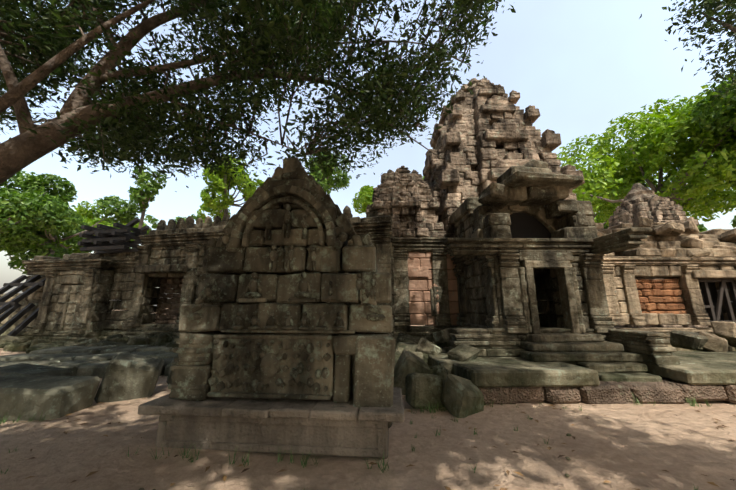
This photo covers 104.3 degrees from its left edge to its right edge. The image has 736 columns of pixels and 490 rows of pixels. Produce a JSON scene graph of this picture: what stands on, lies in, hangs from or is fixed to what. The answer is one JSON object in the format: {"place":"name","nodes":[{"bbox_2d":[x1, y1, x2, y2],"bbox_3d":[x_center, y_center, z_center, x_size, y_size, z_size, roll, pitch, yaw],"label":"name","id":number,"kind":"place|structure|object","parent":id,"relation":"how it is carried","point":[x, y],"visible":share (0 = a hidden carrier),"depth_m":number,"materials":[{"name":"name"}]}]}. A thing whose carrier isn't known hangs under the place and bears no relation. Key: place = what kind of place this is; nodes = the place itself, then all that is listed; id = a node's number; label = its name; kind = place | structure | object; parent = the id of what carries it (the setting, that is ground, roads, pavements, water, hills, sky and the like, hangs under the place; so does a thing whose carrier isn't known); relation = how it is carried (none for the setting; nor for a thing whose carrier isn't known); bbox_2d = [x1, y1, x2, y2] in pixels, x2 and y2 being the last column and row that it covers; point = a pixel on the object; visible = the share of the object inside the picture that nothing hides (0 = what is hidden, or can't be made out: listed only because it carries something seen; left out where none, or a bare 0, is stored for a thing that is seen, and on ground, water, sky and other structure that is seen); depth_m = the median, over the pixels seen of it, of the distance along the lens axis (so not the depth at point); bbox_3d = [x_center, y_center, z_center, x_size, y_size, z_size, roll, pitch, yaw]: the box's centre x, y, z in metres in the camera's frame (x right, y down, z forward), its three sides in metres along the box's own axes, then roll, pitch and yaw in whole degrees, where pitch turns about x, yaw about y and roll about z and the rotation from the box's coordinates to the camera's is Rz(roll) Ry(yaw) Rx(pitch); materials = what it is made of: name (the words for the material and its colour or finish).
{"place":"outdoors","nodes":[
{"label":"outdoors","id":0,"kind":"place"},
{"bbox_2d":[0,0,515,191],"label":"tree","id":1,"kind":"object","parent":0,"point":[130,137],"depth_m":4.90,"materials":[{"name":"green plant"}]},
{"bbox_2d":[176,0,641,27],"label":"tree leaves","id":2,"kind":"object","parent":1,"relation":"attached to","point":[259,4],"visible":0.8,"depth_m":4.50,"materials":[{"name":"green plant"}]},
{"bbox_2d":[0,308,735,489],"bbox_3d":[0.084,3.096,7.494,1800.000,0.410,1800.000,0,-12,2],"label":"ground","id":3,"kind":"structure","parent":0,"point":[624,447],"depth_m":3.17,"materials":[{"name":"beige sand"}]},
{"bbox_2d":[0,170,74,246],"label":"tree leaves","id":4,"kind":"object","parent":3,"relation":"on","point":[27,182],"depth_m":23.07,"materials":[{"name":"green plant"}]},
{"bbox_2d":[0,173,137,274],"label":"tree leaves","id":5,"kind":"object","parent":3,"relation":"on","point":[70,223],"depth_m":25.49,"materials":[{"name":"green plant"}]},
{"bbox_2d":[0,345,177,420],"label":"stone slabs","id":6,"kind":"structure","parent":3,"relation":"on","point":[51,383],"depth_m":5.06,"materials":[{"name":"stone"}]},
{"bbox_2d":[60,200,147,252],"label":"tree leaves","id":7,"kind":"object","parent":3,"relation":"on","point":[86,213],"depth_m":34.32,"materials":[{"name":"green plant"}]},
{"bbox_2d":[63,211,158,247],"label":"tree leaves","id":8,"kind":"object","parent":3,"relation":"on","point":[153,222],"visible":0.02,"depth_m":64.76,"materials":[{"name":"green plant"}]},
{"bbox_2d":[127,165,166,244],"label":"tree leaves","id":9,"kind":"object","parent":3,"relation":"on","point":[151,188],"depth_m":30.12,"materials":[{"name":"green plant"}]},
{"bbox_2d":[168,214,203,223],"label":"tree leaves","id":10,"kind":"object","parent":3,"relation":"on","point":[184,218],"visible":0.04,"depth_m":58.70,"materials":[{"name":"green plant"}]},
{"bbox_2d":[0,204,394,353],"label":"enclosure wall","id":11,"kind":"structure","parent":3,"relation":"on","point":[87,299],"depth_m":11.27,"materials":[{"name":"grey stone"}]},
{"bbox_2d":[0,218,149,335],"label":"timber shoring","id":12,"kind":"object","parent":11,"relation":"attached to","point":[113,239],"visible":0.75,"depth_m":11.65,"materials":[{"name":"black wood"}]},
{"bbox_2d":[155,278,182,323],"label":"brick wall","id":13,"kind":"structure","parent":11,"relation":"on","point":[169,296],"depth_m":11.70,"materials":[{"name":"brown brick"}]},
{"bbox_2d":[197,154,263,222],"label":"tree leaves","id":14,"kind":"object","parent":3,"relation":"on","point":[212,204],"depth_m":30.68,"materials":[{"name":"green plant"}]},
{"bbox_2d":[138,387,403,458],"bbox_3d":[-1.100,2.191,3.664,3.084,0.503,1.076,-1,-12,5],"label":"stone pedestal","id":15,"kind":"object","parent":3,"relation":"on","point":[330,427],"depth_m":3.24,"materials":[{"name":"grey stone"}]},
{"bbox_2d":[168,157,395,428],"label":"pediment","id":16,"kind":"structure","parent":15,"relation":"on","point":[289,231],"depth_m":3.62,"materials":[{"name":"stone"}]},
{"bbox_2d":[304,149,351,194],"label":"tree leaves","id":17,"kind":"object","parent":3,"relation":"on","point":[339,183],"depth_m":36.70,"materials":[{"name":"green plant"}]},
{"bbox_2d":[139,403,571,489],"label":"pebbles","id":18,"kind":"object","parent":3,"relation":"on","point":[567,458],"visible":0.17,"depth_m":3.08,"materials":[{"name":"stone"}]},
{"bbox_2d":[0,396,713,489],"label":"grass tufts","id":19,"kind":"object","parent":3,"relation":"on","point":[383,463],"visible":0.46,"depth_m":3.15,"materials":[{"name":"green"}]},
{"bbox_2d":[351,185,373,213],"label":"tree leaves","id":20,"kind":"object","parent":3,"relation":"on","point":[362,200],"visible":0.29,"depth_m":28.05,"materials":[{"name":"green plant"}]},
{"bbox_2d":[25,376,735,489],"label":"fallen leaves","id":21,"kind":"object","parent":3,"relation":"on","point":[224,477],"visible":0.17,"depth_m":3.06,"materials":[{"name":"brown plant"}]},
{"bbox_2d":[393,332,483,417],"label":"fallen blocks","id":22,"kind":"object","parent":3,"relation":"on","point":[419,379],"depth_m":4.79,"materials":[{"name":"grey stone"}]},
{"bbox_2d":[391,159,735,401],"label":"temple building","id":23,"kind":"structure","parent":3,"relation":"on","point":[514,294],"depth_m":6.84,"materials":[{"name":"grey stone"}]},
{"bbox_2d":[481,204,723,327],"bbox_3d":[8.014,0.768,8.921,9.500,3.500,3.350,0,-12,-1],"label":"gopura interior","id":24,"kind":"object","parent":23,"relation":"attached to","point":[523,225],"visible":0.02,"depth_m":7.93,"materials":[{"name":"black stone"}]},
{"bbox_2d":[595,208,607,228],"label":"tree leaves","id":25,"kind":"object","parent":3,"relation":"on","point":[605,226],"visible":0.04,"depth_m":49.40,"materials":[{"name":"green plant"}]},
{"bbox_2d":[479,377,735,403],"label":"stone curb","id":26,"kind":"structure","parent":3,"relation":"on","point":[670,390],"depth_m":4.83,"materials":[{"name":"stone"}]},
{"bbox_2d":[556,75,735,226],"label":"tree leaves","id":27,"kind":"object","parent":3,"relation":"on","point":[655,146],"depth_m":23.32,"materials":[{"name":"green plant"}]},
{"bbox_2d":[595,216,735,351],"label":"gallery","id":28,"kind":"object","parent":3,"relation":"on","point":[687,254],"visible":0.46,"depth_m":9.85,"materials":[{"name":"stone"}]},
{"bbox_2d":[635,279,686,313],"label":"brick wall","id":29,"kind":"structure","parent":28,"relation":"in","point":[664,299],"depth_m":9.84,"materials":[{"name":"orange brick"}]},
{"bbox_2d":[698,279,735,322],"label":"wooden supports","id":30,"kind":"object","parent":28,"relation":"attached to","point":[723,293],"visible":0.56,"depth_m":9.82,"materials":[{"name":"grey wood"}]},
{"bbox_2d":[662,0,735,97],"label":"leaves","id":31,"kind":"object","parent":3,"relation":"on","point":[708,6],"depth_m":8.79,"materials":[{"name":"green plant"}]},
{"bbox_2d":[697,224,707,231],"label":"tree leaves","id":32,"kind":"object","parent":3,"relation":"on","point":[701,227],"depth_m":53.79,"materials":[{"name":"green plant"}]},
{"bbox_2d":[684,73,735,150],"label":"tree leaves","id":33,"kind":"object","parent":3,"relation":"on","point":[730,99],"depth_m":19.98,"materials":[{"name":"green plant"}]},
{"bbox_2d":[730,215,735,227],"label":"tree leaves","id":34,"kind":"object","parent":3,"relation":"on","point":[734,222],"visible":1,"depth_m":49.62,"materials":[{"name":"green plant"}]},
{"bbox_2d":[0,0,735,305],"label":"sky","id":35,"kind":"structure","parent":0,"point":[584,65],"materials":[{"name":"white"}]},
{"bbox_2d":[392,252,458,324],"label":"brick wall","id":36,"kind":"structure","parent":0,"point":[420,285],"depth_m":9.60,"materials":[{"name":"brown brick"}]},
{"bbox_2d":[366,78,584,348],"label":"temple tower","id":37,"kind":"structure","parent":0,"point":[488,135],"depth_m":10.97,"materials":[{"name":"stone"}]},
{"bbox_2d":[576,188,607,225],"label":"tree leaves","id":38,"kind":"object","parent":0,"point":[598,220],"depth_m":35.52,"materials":[{"name":"green plant"}]},
{"bbox_2d":[608,183,722,327],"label":"tower","id":39,"kind":"structure","parent":0,"point":[640,200],"depth_m":17.73,"materials":[{"name":"stone"}]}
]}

